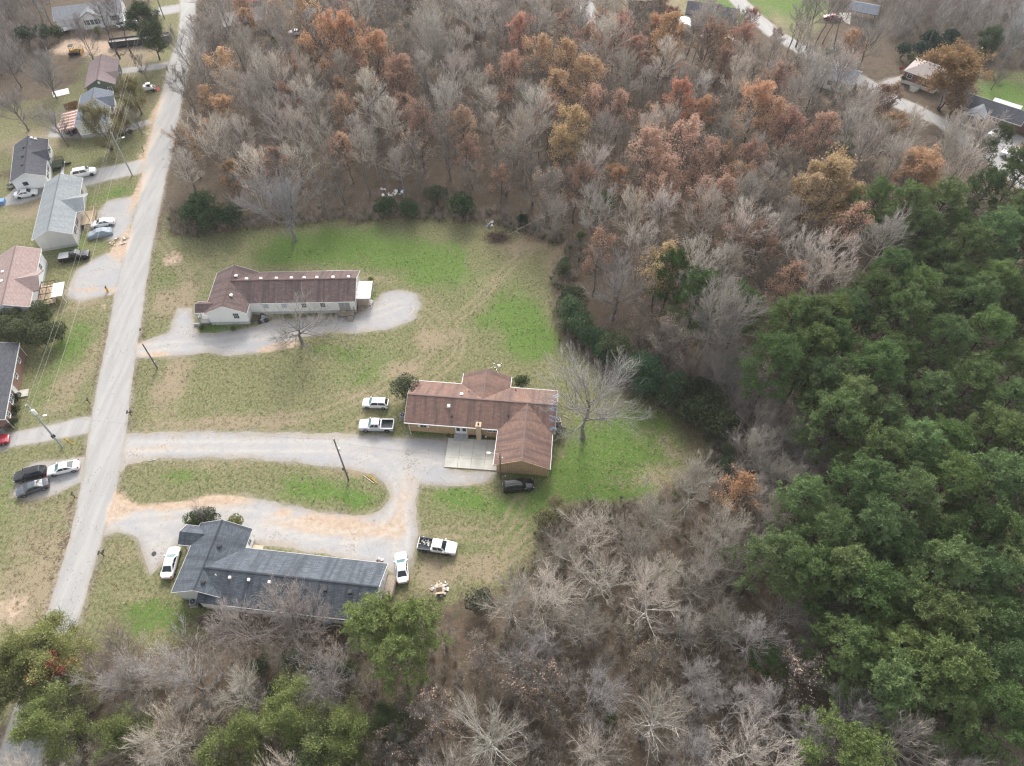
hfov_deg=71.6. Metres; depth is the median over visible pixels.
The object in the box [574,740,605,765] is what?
bare sapling
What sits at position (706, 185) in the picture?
autumn tree
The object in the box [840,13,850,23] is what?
concrete apron
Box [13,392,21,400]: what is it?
clipped shrub
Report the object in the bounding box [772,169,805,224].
bare tree
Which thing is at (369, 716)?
bare sapling
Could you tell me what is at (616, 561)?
bare sapling
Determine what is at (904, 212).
autumn tree
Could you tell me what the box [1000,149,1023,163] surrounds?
pickup truck
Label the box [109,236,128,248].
rubbish
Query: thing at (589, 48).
bare tree
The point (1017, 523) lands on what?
pine tree
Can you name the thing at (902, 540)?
pine tree
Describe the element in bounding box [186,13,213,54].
autumn tree
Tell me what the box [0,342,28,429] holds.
house
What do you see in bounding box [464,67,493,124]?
bare tree
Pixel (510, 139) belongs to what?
autumn tree
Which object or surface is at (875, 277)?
pine tree
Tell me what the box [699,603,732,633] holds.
bare sapling
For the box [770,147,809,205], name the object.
autumn tree
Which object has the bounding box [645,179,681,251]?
bare tree
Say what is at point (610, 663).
bare sapling
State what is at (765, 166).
bare tree
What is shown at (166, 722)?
bare sapling
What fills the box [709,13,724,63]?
bare tree
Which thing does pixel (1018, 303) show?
pine tree
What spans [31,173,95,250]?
house
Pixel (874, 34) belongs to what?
bare tree
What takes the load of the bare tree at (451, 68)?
on the ground at (266, 244)
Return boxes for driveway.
[0,417,90,450]
[4,188,42,204]
[48,120,152,137]
[82,159,144,185]
[104,430,496,574]
[122,62,167,72]
[136,290,420,357]
[879,75,901,84]
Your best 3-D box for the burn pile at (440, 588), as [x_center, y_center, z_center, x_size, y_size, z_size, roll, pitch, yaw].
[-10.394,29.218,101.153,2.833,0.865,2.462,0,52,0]
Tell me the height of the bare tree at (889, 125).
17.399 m
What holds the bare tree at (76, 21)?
on the ground at (266, 244)
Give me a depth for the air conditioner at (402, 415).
119.28 m
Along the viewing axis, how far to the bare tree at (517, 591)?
92.58 m
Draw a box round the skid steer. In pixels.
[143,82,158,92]
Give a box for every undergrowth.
[0,0,1023,74]
[73,477,838,765]
[164,201,744,585]
[169,0,987,396]
[611,313,797,600]
[724,299,1020,753]
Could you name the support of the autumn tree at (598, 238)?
on the ground at (266, 244)
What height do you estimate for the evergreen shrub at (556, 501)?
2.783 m
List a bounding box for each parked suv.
[13,465,46,483]
[71,166,96,176]
[362,396,388,409]
[502,477,534,493]
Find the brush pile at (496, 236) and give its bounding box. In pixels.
[482,229,516,246]
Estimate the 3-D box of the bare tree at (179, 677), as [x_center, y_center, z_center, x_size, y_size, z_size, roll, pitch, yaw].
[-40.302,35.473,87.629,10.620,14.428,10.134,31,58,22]
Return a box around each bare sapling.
[52,738,83,764]
[59,743,104,765]
[62,690,95,718]
[78,651,106,676]
[83,666,111,692]
[85,735,128,765]
[96,692,119,715]
[108,664,140,696]
[112,682,160,724]
[115,750,155,765]
[135,738,173,765]
[148,661,165,681]
[154,706,181,737]
[164,690,186,711]
[177,747,196,765]
[179,742,230,765]
[182,665,200,683]
[183,685,213,722]
[188,697,232,734]
[203,647,229,681]
[222,635,255,667]
[240,679,266,707]
[253,635,278,663]
[258,726,290,755]
[266,643,298,682]
[290,633,314,656]
[311,629,342,670]
[311,678,336,709]
[341,661,375,701]
[342,631,364,659]
[347,700,363,714]
[356,702,376,738]
[361,660,393,683]
[362,734,389,765]
[394,686,416,715]
[395,711,421,750]
[406,728,441,765]
[413,651,441,685]
[436,621,461,659]
[438,740,471,765]
[451,669,468,694]
[456,701,475,718]
[466,627,487,646]
[466,646,489,673]
[469,744,490,764]
[470,714,488,738]
[477,673,512,705]
[500,613,515,636]
[507,627,529,661]
[507,657,525,678]
[508,710,532,734]
[514,598,544,629]
[516,729,553,765]
[524,653,558,691]
[533,580,559,610]
[536,549,566,577]
[536,603,563,638]
[540,740,562,765]
[543,575,573,612]
[545,703,572,737]
[546,641,568,665]
[550,657,582,693]
[562,591,587,631]
[565,557,585,585]
[565,686,584,710]
[571,507,602,546]
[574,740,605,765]
[577,557,614,602]
[581,714,611,741]
[582,611,608,636]
[582,635,604,656]
[584,539,603,558]
[589,649,621,685]
[601,545,628,575]
[605,744,624,765]
[606,676,628,697]
[606,719,635,747]
[608,510,636,548]
[609,590,635,616]
[613,608,646,651]
[621,532,654,564]
[623,505,649,539]
[625,550,658,585]
[627,645,650,671]
[630,670,652,698]
[630,724,652,749]
[633,603,649,618]
[647,725,685,765]
[649,682,683,717]
[650,541,663,559]
[653,520,675,543]
[653,610,676,638]
[655,748,695,765]
[657,646,689,678]
[672,551,705,584]
[672,580,706,614]
[674,478,703,515]
[678,508,697,529]
[678,618,702,642]
[679,546,691,565]
[682,725,721,759]
[683,514,714,546]
[685,657,702,678]
[690,577,718,604]
[692,691,720,712]
[697,475,728,503]
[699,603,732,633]
[700,498,737,535]
[704,538,731,576]
[711,623,734,655]
[711,651,751,685]
[712,555,743,585]
[712,659,751,707]
[720,461,746,485]
[725,539,745,564]
[725,725,750,753]
[726,594,743,614]
[729,613,764,644]
[735,489,766,513]
[736,514,763,537]
[751,712,789,758]
[755,683,774,708]
[779,695,808,727]
[799,726,840,762]
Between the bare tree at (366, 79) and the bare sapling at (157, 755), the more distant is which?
the bare tree at (366, 79)
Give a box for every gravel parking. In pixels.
[13,457,84,500]
[65,249,124,300]
[97,196,137,239]
[981,129,1023,162]
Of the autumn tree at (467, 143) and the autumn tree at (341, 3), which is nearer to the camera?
the autumn tree at (467, 143)
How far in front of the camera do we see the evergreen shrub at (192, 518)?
105.82 m
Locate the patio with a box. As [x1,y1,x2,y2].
[444,438,496,470]
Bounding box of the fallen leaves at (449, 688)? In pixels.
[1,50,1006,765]
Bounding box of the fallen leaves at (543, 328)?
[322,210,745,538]
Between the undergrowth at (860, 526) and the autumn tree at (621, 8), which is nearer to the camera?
the undergrowth at (860, 526)
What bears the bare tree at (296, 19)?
on the ground at (266, 244)
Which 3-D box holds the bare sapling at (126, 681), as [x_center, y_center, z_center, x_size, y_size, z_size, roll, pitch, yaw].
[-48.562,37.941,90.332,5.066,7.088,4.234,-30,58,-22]
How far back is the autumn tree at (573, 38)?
178.50 m
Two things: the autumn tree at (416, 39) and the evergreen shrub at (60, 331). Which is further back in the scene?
the autumn tree at (416, 39)
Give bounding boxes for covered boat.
[61,27,76,31]
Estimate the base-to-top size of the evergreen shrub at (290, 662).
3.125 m
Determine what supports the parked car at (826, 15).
on the ground at (266, 244)
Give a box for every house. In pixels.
[0,246,68,323]
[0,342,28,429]
[10,136,70,190]
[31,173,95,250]
[52,0,125,29]
[58,87,124,138]
[84,54,122,96]
[171,520,396,623]
[193,265,373,325]
[219,7,272,35]
[297,7,355,41]
[404,368,558,476]
[685,0,739,27]
[803,58,862,92]
[901,58,945,92]
[955,93,1023,135]
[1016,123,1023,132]
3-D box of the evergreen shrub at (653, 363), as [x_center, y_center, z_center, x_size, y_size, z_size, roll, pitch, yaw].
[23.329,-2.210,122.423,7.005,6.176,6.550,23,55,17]
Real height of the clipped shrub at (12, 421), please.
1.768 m
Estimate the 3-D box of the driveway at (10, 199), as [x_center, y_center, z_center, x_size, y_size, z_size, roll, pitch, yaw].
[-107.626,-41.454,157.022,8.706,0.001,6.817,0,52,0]
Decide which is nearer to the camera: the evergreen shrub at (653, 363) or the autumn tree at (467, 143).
the evergreen shrub at (653, 363)
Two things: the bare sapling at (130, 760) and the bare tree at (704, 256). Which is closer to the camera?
the bare sapling at (130, 760)
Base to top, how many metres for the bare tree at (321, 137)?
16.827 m
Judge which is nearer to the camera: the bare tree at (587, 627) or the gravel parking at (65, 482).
the bare tree at (587, 627)
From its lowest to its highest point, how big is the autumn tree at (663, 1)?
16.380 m
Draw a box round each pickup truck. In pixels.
[57,249,90,262]
[116,19,136,28]
[358,417,394,432]
[417,536,457,555]
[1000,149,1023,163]
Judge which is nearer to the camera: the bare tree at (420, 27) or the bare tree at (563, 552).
the bare tree at (563, 552)
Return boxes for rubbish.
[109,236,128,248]
[393,188,402,194]
[419,536,430,545]
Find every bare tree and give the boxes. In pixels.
[0,0,51,75]
[0,34,30,87]
[0,82,29,130]
[0,746,64,765]
[17,56,65,98]
[24,48,61,94]
[26,101,77,146]
[56,8,100,59]
[60,624,163,715]
[70,615,145,679]
[84,0,109,32]
[84,0,120,58]
[91,0,132,54]
[111,690,206,765]
[122,106,144,133]
[132,613,240,717]
[161,21,191,65]
[162,146,205,191]
[173,108,235,194]
[176,18,214,83]
[177,43,217,111]
[183,0,221,42]
[188,498,211,521]
[191,41,214,95]
[197,594,275,669]
[198,11,228,72]
[204,0,244,70]
[204,3,236,56]
[204,656,268,725]
[208,61,245,128]
[210,115,249,179]
[222,147,332,241]
[227,25,254,93]
[228,113,262,180]
[231,141,284,218]
[234,68,262,136]
[236,21,260,84]
[243,569,330,664]
[244,43,273,115]
[244,59,281,151]
[246,0,277,39]
[247,45,299,105]
[249,744,334,765]
[253,0,296,78]
[254,91,300,173]
[254,282,359,361]
[266,0,310,64]
[268,584,348,665]
[272,35,300,87]
[276,142,318,209]
[277,107,317,173]
[278,643,360,725]
[284,74,327,141]
[292,49,326,120]
[292,85,337,157]
[303,113,338,187]
[322,0,350,63]
[327,48,357,90]
[342,109,370,163]
[344,124,375,196]
[345,0,380,46]
[347,0,375,66]
[353,66,388,145]
[356,123,383,181]
[366,92,407,149]
[376,28,403,92]
[379,146,412,197]
[398,10,444,97]
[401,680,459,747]
[407,0,446,74]
[409,49,440,107]
[410,737,477,765]
[418,29,457,101]
[419,9,446,84]
[427,83,455,142]
[428,71,462,154]
[431,12,454,63]
[433,48,475,107]
[435,0,454,30]
[436,688,534,765]
[437,25,475,94]
[443,0,465,26]
[447,0,490,71]
[458,50,476,107]
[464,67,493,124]
[465,0,504,64]
[469,551,546,640]
[475,84,499,141]
[477,111,505,161]
[480,0,519,71]
[492,602,565,692]
[499,557,588,645]
[500,99,552,187]
[509,0,524,27]
[511,0,557,69]
[511,78,533,131]
[516,78,558,166]
[526,337,656,449]
[530,523,581,570]
[532,2,552,35]
[535,191,570,237]
[538,586,615,650]
[555,495,617,559]
[557,0,575,38]
[558,545,632,606]
[558,657,634,738]
[563,9,588,75]
[563,716,632,765]
[564,0,590,46]
[569,176,630,263]
[570,9,595,63]
[571,0,592,35]
[574,38,597,96]
[576,139,614,203]
[580,242,664,328]
[587,108,621,173]
[589,11,631,95]
[590,0,615,43]
[590,16,606,55]
[594,0,619,31]
[608,46,646,112]
[609,525,659,573]
[613,186,650,261]
[620,0,643,23]
[620,552,686,649]
[620,677,695,765]
[622,10,634,58]
[622,218,660,278]
[624,546,690,612]
[625,469,697,547]
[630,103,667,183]
[635,64,659,111]
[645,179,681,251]
[649,35,685,103]
[658,602,709,663]
[660,99,681,160]
[664,60,697,122]
[664,709,735,765]
[667,449,722,522]
[669,546,735,613]
[676,232,742,327]
[676,652,726,702]
[676,673,728,723]
[678,176,726,266]
[682,494,766,593]
[684,0,722,66]
[684,280,751,372]
[688,579,760,660]
[689,273,765,375]
[690,69,714,114]
[694,0,729,51]
[697,289,770,382]
[698,344,745,398]
[703,696,807,765]
[706,243,752,318]
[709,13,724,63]
[711,105,754,169]
[715,675,776,731]
[718,340,761,390]
[719,45,757,129]
[719,390,751,427]
[720,421,782,475]
[720,611,792,670]
[722,196,782,289]
[723,39,752,91]
[725,159,769,258]
[727,526,775,577]
[734,369,778,417]
[735,398,785,444]
[735,489,793,537]
[738,129,769,163]
[738,347,772,386]
[744,158,779,217]
[744,464,780,512]
[745,446,783,483]
[745,679,805,742]
[750,26,787,94]
[750,450,811,496]
[751,417,793,457]
[756,585,819,640]
[757,208,797,260]
[759,57,789,115]
[762,429,800,461]
[764,193,808,257]
[764,387,793,427]
[768,385,820,437]
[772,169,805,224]
[772,423,824,464]
[772,448,821,505]
[773,226,831,296]
[774,416,835,480]
[775,72,820,150]
[778,609,828,668]
[778,708,839,759]
[782,38,830,135]
[783,567,846,632]
[784,14,816,87]
[785,251,857,320]
[786,407,834,450]
[787,2,816,52]
[790,45,818,102]
[791,445,832,481]
[792,224,860,293]
[794,0,816,47]
[797,52,839,113]
[803,589,868,649]
[804,0,828,48]
[805,45,833,110]
[808,445,845,477]
[812,0,845,45]
[816,35,847,101]
[818,674,887,740]
[819,0,848,43]
[825,49,861,111]
[826,46,862,109]
[830,0,857,49]
[831,101,877,152]
[835,72,891,145]
[836,118,888,177]
[838,26,871,54]
[840,5,902,68]
[841,205,914,287]
[855,111,906,182]
[857,702,951,765]
[869,132,919,207]
[883,140,913,181]
[889,110,935,181]
[894,102,927,164]
[914,731,999,765]
[925,114,972,164]
[930,104,986,158]
[939,66,986,115]
[942,134,986,185]
[948,105,1012,180]
[960,161,997,212]
[990,61,1013,89]
[999,0,1023,63]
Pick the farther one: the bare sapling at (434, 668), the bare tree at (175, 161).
the bare tree at (175, 161)
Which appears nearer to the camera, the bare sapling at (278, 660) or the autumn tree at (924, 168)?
the bare sapling at (278, 660)
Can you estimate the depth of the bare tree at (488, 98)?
161.43 m
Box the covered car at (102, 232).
[87,227,112,239]
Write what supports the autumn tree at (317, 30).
on the ground at (266, 244)
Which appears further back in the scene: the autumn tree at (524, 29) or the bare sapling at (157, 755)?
the autumn tree at (524, 29)
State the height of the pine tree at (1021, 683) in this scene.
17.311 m
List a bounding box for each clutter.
[7,179,14,189]
[64,128,78,136]
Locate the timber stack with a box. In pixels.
[252,313,267,323]
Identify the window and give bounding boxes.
[232,313,239,318]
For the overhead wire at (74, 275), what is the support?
attached to the utility pole at (35, 413)
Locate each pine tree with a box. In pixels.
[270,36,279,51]
[339,589,409,666]
[367,622,441,704]
[379,594,455,667]
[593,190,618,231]
[640,246,693,319]
[662,263,722,345]
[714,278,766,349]
[716,523,804,596]
[735,329,816,418]
[745,292,817,379]
[746,637,790,681]
[763,472,830,535]
[769,536,843,618]
[770,287,843,371]
[773,321,844,409]
[784,494,869,581]
[788,351,860,433]
[788,384,871,471]
[791,532,874,623]
[791,699,900,765]
[793,448,898,537]
[795,291,855,366]
[795,610,885,699]
[801,372,879,456]
[802,315,861,394]
[809,552,909,641]
[818,335,908,405]
[820,484,918,573]
[823,643,933,736]
[824,416,919,503]
[828,286,876,352]
[830,139,856,162]
[836,614,930,690]
[839,393,908,461]
[841,174,896,253]
[847,267,900,336]
[850,246,916,329]
[850,565,940,643]
[852,412,947,479]
[853,460,954,550]
[858,280,936,372]
[861,177,931,268]
[864,330,926,407]
[865,525,929,592]
[867,259,944,339]
[881,580,993,680]
[882,204,948,268]
[883,534,990,624]
[888,620,1001,731]
[889,366,964,434]
[897,282,956,340]
[898,504,985,576]
[899,232,958,281]
[899,671,995,761]
[900,442,996,531]
[902,312,977,402]
[903,412,984,483]
[907,174,972,263]
[914,260,975,335]
[919,542,1020,609]
[920,589,1013,681]
[923,349,1006,428]
[924,271,1004,355]
[926,221,1000,295]
[927,206,983,277]
[929,501,1010,556]
[930,302,1017,380]
[933,446,1023,529]
[937,399,1023,486]
[941,665,1023,765]
[946,256,1021,343]
[948,630,1023,723]
[951,204,1023,301]
[952,165,1009,238]
[958,137,988,176]
[961,200,1023,270]
[961,374,1023,450]
[962,459,1023,533]
[966,272,1023,347]
[966,501,1023,584]
[966,590,1023,661]
[968,136,999,176]
[968,544,1023,642]
[972,422,1023,491]
[977,185,1023,263]
[981,658,1023,723]
[984,140,1023,209]
[987,337,1023,400]
[988,122,1015,155]
[992,292,1023,351]
[994,229,1023,282]
[998,536,1023,595]
[1005,586,1023,647]
[1013,327,1023,376]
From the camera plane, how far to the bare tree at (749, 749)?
75.82 m
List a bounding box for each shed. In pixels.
[679,16,690,34]
[849,0,879,23]
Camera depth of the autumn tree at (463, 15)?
191.34 m
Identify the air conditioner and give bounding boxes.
[189,598,197,607]
[400,412,404,420]
[556,417,561,425]
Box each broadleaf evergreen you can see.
[0,622,62,709]
[0,643,48,719]
[6,675,103,765]
[12,611,106,702]
[19,607,87,667]
[74,98,126,154]
[87,697,163,765]
[108,107,129,134]
[112,73,151,114]
[184,701,276,765]
[251,659,329,761]
[281,709,350,765]
[299,685,381,765]
[363,697,427,754]
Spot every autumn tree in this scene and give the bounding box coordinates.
[23,643,88,696]
[129,54,147,79]
[159,120,205,177]
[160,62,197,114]
[168,139,207,190]
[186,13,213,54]
[193,83,219,127]
[194,24,220,63]
[196,0,219,30]
[197,116,214,152]
[201,46,243,107]
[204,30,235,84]
[208,93,243,148]
[210,111,244,166]
[213,157,247,205]
[231,0,255,28]
[232,16,249,46]
[232,81,263,117]
[235,4,263,55]
[239,146,274,194]
[249,35,280,90]
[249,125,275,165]
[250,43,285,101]
[250,143,299,206]
[255,0,273,35]
[258,38,278,65]
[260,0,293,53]
[266,0,291,45]
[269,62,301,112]
[275,80,304,138]
[276,51,307,101]
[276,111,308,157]
[285,149,310,186]
[290,0,322,58]
[294,35,322,80]
[296,13,326,69]
[297,8,352,89]
[303,163,336,218]
[307,6,337,52]
[309,79,333,114]
[318,152,352,204]
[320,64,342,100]
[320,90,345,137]
[320,135,343,168]
[321,32,348,68]
[325,89,369,147]
[328,130,362,183]
[330,0,351,42]
[330,73,352,108]
[335,7,373,76]
[344,2,366,36]
[346,43,371,92]
[354,26,399,104]
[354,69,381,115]
[355,25,387,76]
[359,717,420,765]
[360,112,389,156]
[363,89,382,132]
[369,52,388,86]
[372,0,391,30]
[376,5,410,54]
[377,71,411,130]
[380,9,399,46]
[382,22,397,60]
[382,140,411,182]
[383,51,420,113]
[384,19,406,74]
[385,0,403,30]
[386,91,420,141]
[394,126,432,191]
[394,683,433,731]
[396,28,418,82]
[396,97,435,170]
[403,0,414,23]
[403,18,421,49]
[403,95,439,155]
[407,21,433,69]
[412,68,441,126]
[419,0,441,41]
[426,114,459,180]
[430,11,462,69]
[436,0,454,30]
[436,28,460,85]
[444,100,481,168]
[446,92,471,131]
[449,132,484,188]
[450,8,474,46]
[454,6,473,34]
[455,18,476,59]
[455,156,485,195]
[458,642,502,688]
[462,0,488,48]
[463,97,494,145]
[466,0,482,38]
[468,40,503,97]
[468,43,489,86]
[483,48,527,117]
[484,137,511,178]
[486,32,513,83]
[486,160,514,208]
[491,142,528,195]
[494,0,524,47]
[494,14,510,48]
[494,41,521,95]
[497,10,538,80]
[497,654,550,711]
[499,7,533,54]
[500,126,531,172]
[511,2,536,49]
[511,112,532,145]
[514,144,547,205]
[517,52,550,115]
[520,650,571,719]
[521,32,555,101]
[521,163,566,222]
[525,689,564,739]
[528,2,555,47]
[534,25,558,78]
[537,90,563,150]
[539,66,574,132]
[546,21,566,65]
[546,35,587,101]
[548,118,586,184]
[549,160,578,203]
[552,6,578,47]
[554,0,569,25]
[555,101,594,167]
[557,117,577,155]
[558,153,601,223]
[563,37,582,84]
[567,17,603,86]
[568,0,588,13]
[568,49,609,122]
[579,81,609,143]
[579,135,612,187]
[579,222,618,296]
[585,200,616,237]
[590,7,610,56]
[590,75,624,135]
[594,61,619,109]
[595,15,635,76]
[598,233,633,288]
[601,87,638,149]
[602,162,629,216]
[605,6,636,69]
[609,115,635,163]
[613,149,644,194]
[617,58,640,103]
[619,0,644,12]
[621,121,671,207]
[625,33,648,78]
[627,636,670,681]
[628,0,647,48]
[628,295,664,342]
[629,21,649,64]
[630,171,676,241]
[632,238,693,313]
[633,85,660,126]
[635,47,657,97]
[635,101,666,144]
[636,4,649,32]
[636,103,663,148]
[637,148,688,228]
[640,0,665,47]
[645,0,670,39]
[645,12,665,46]
[645,311,699,375]
[649,9,687,78]
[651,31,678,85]
[652,112,703,197]
[658,56,679,97]
[661,72,698,145]
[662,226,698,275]
[663,3,680,35]
[664,120,705,173]
[666,22,683,54]
[668,256,696,291]
[669,171,721,238]
[671,59,695,106]
[682,9,705,57]
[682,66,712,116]
[683,133,732,210]
[685,93,721,148]
[689,13,729,85]
[692,132,718,174]
[693,255,726,296]
[695,60,716,97]
[696,67,722,98]
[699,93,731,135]
[701,167,740,238]
[703,26,730,70]
[708,138,737,182]
[708,206,755,271]
[709,45,738,106]
[709,463,762,530]
[710,111,733,159]
[713,2,736,46]
[714,34,736,82]
[721,159,759,221]
[724,5,751,57]
[726,77,757,120]
[727,135,769,200]
[729,255,761,294]
[730,20,760,62]
[730,75,785,154]
[735,60,759,102]
[736,199,765,248]
[740,214,782,283]
[741,7,761,45]
[741,291,775,341]
[743,40,769,81]
[743,251,785,297]
[749,105,774,137]
[750,95,791,168]
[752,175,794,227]
[755,141,795,200]
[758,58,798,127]
[761,102,809,176]
[763,260,808,321]
[765,50,786,78]
[769,25,788,59]
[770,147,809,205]
[775,61,800,116]
[775,643,830,707]
[776,55,804,95]
[785,142,868,235]
[787,166,847,245]
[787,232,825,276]
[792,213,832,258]
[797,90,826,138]
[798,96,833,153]
[800,109,843,172]
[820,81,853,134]
[821,200,877,276]
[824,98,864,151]
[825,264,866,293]
[828,220,854,262]
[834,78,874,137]
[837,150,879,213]
[841,27,869,59]
[858,195,893,233]
[861,80,904,147]
[861,112,887,153]
[867,109,911,174]
[881,142,949,215]
[882,171,921,227]
[892,195,918,236]
[914,36,996,116]
[914,202,965,249]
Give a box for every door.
[11,384,18,396]
[338,303,345,309]
[344,303,350,309]
[381,579,384,590]
[461,428,466,433]
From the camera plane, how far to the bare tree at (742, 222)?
126.90 m
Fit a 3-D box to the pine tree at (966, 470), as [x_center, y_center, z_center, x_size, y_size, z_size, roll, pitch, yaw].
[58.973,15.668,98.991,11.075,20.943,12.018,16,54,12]
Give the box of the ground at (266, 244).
[0,0,1023,765]
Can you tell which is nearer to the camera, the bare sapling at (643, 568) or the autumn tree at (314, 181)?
the bare sapling at (643, 568)
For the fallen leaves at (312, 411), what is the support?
on the ground at (266, 244)
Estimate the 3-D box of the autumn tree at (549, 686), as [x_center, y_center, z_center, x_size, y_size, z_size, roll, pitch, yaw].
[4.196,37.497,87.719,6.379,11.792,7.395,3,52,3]
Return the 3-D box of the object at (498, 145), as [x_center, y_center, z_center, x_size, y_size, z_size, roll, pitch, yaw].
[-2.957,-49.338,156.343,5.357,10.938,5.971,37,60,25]
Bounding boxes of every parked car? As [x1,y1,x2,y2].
[0,198,5,204]
[0,434,9,445]
[13,188,38,198]
[16,477,49,497]
[47,459,79,476]
[91,217,114,228]
[159,547,181,578]
[288,29,301,34]
[393,552,409,583]
[823,14,840,19]
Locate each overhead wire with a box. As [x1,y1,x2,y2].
[26,132,110,403]
[30,137,111,407]
[40,413,330,439]
[47,149,118,403]
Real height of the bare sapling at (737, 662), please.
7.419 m
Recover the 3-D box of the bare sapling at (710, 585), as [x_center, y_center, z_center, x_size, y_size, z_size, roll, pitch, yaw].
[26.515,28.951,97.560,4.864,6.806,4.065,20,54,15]
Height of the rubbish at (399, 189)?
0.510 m
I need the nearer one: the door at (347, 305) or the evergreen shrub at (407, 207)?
the door at (347, 305)
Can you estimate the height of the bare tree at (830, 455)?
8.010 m
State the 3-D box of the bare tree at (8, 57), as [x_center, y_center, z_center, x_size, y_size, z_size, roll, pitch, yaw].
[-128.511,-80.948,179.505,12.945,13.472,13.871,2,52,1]
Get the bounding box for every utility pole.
[25,404,62,447]
[111,132,132,175]
[142,343,157,368]
[333,438,348,480]
[487,452,502,478]
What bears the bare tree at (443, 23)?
on the ground at (266, 244)
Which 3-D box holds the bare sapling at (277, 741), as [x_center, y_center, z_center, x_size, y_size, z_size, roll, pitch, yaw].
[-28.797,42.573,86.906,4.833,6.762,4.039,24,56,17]
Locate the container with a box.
[108,32,169,48]
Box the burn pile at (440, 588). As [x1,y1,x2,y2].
[429,581,448,596]
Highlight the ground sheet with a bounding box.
[52,88,69,96]
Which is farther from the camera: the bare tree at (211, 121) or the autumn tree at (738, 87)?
the autumn tree at (738, 87)
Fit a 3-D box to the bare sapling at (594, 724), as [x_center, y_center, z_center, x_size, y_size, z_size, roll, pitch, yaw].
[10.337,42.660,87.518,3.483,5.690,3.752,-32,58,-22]
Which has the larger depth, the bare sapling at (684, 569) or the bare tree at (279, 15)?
the bare tree at (279, 15)
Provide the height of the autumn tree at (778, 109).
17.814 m
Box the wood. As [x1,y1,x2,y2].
[878,0,1023,58]
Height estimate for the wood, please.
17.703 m
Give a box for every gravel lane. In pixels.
[152,4,179,14]
[576,0,595,31]
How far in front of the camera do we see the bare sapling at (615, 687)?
90.75 m
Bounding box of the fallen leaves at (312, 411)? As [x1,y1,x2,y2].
[0,207,729,712]
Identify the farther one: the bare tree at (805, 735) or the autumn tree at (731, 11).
the autumn tree at (731, 11)
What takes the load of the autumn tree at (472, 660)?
on the ground at (266, 244)
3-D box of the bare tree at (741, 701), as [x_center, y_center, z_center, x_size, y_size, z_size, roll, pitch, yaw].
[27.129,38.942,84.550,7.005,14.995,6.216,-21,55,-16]
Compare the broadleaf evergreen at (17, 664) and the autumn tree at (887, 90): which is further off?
the autumn tree at (887, 90)
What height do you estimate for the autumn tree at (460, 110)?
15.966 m
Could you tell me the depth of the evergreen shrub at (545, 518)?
105.79 m
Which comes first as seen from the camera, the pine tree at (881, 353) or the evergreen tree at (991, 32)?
the pine tree at (881, 353)
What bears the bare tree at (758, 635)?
on the ground at (266, 244)
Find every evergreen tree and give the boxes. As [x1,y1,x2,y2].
[122,0,170,59]
[974,23,1005,61]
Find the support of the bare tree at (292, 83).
on the ground at (266, 244)
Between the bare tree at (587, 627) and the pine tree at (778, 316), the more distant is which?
the pine tree at (778, 316)
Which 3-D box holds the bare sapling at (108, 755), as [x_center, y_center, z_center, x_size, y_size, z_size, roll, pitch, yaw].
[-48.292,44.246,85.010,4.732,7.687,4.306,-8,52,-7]
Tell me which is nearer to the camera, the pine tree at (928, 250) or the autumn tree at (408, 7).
the pine tree at (928, 250)
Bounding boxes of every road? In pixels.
[0,0,195,765]
[730,0,1023,188]
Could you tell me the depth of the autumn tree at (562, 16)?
182.79 m
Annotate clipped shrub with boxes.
[5,418,17,427]
[11,405,20,415]
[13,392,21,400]
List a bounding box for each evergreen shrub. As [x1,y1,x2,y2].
[0,306,24,322]
[0,314,11,338]
[0,318,37,345]
[11,25,35,46]
[21,304,52,329]
[21,321,56,345]
[26,300,54,319]
[33,23,52,40]
[44,321,67,342]
[49,25,63,39]
[92,26,101,33]
[177,200,203,224]
[182,511,203,524]
[184,188,219,220]
[193,204,224,233]
[195,506,220,525]
[216,201,245,226]
[226,513,243,524]
[248,653,271,677]
[263,678,282,702]
[276,649,303,672]
[305,656,328,683]
[332,658,361,684]
[373,196,398,215]
[388,372,419,400]
[397,197,418,218]
[422,184,448,204]
[446,191,475,216]
[464,587,495,616]
[511,375,529,387]
[516,214,527,222]
[532,508,556,529]
[546,495,563,509]
[555,261,571,274]
[555,424,565,434]
[556,294,587,319]
[558,284,589,306]
[558,308,595,336]
[559,257,571,265]
[573,319,597,345]
[577,231,586,238]
[587,327,613,348]
[591,335,620,363]
[596,330,634,361]
[603,351,622,370]
[603,708,618,727]
[616,351,649,381]
[619,360,646,386]
[629,349,666,380]
[631,369,663,399]
[645,391,662,402]
[660,369,690,399]
[678,394,722,429]
[679,376,719,403]
[694,385,731,420]
[698,402,740,432]
[708,422,730,440]
[716,454,739,472]
[720,443,735,457]
[721,416,739,431]
[895,42,913,58]
[907,52,918,63]
[913,40,932,57]
[919,30,939,43]
[928,36,951,52]
[940,28,962,46]
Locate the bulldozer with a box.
[67,44,83,55]

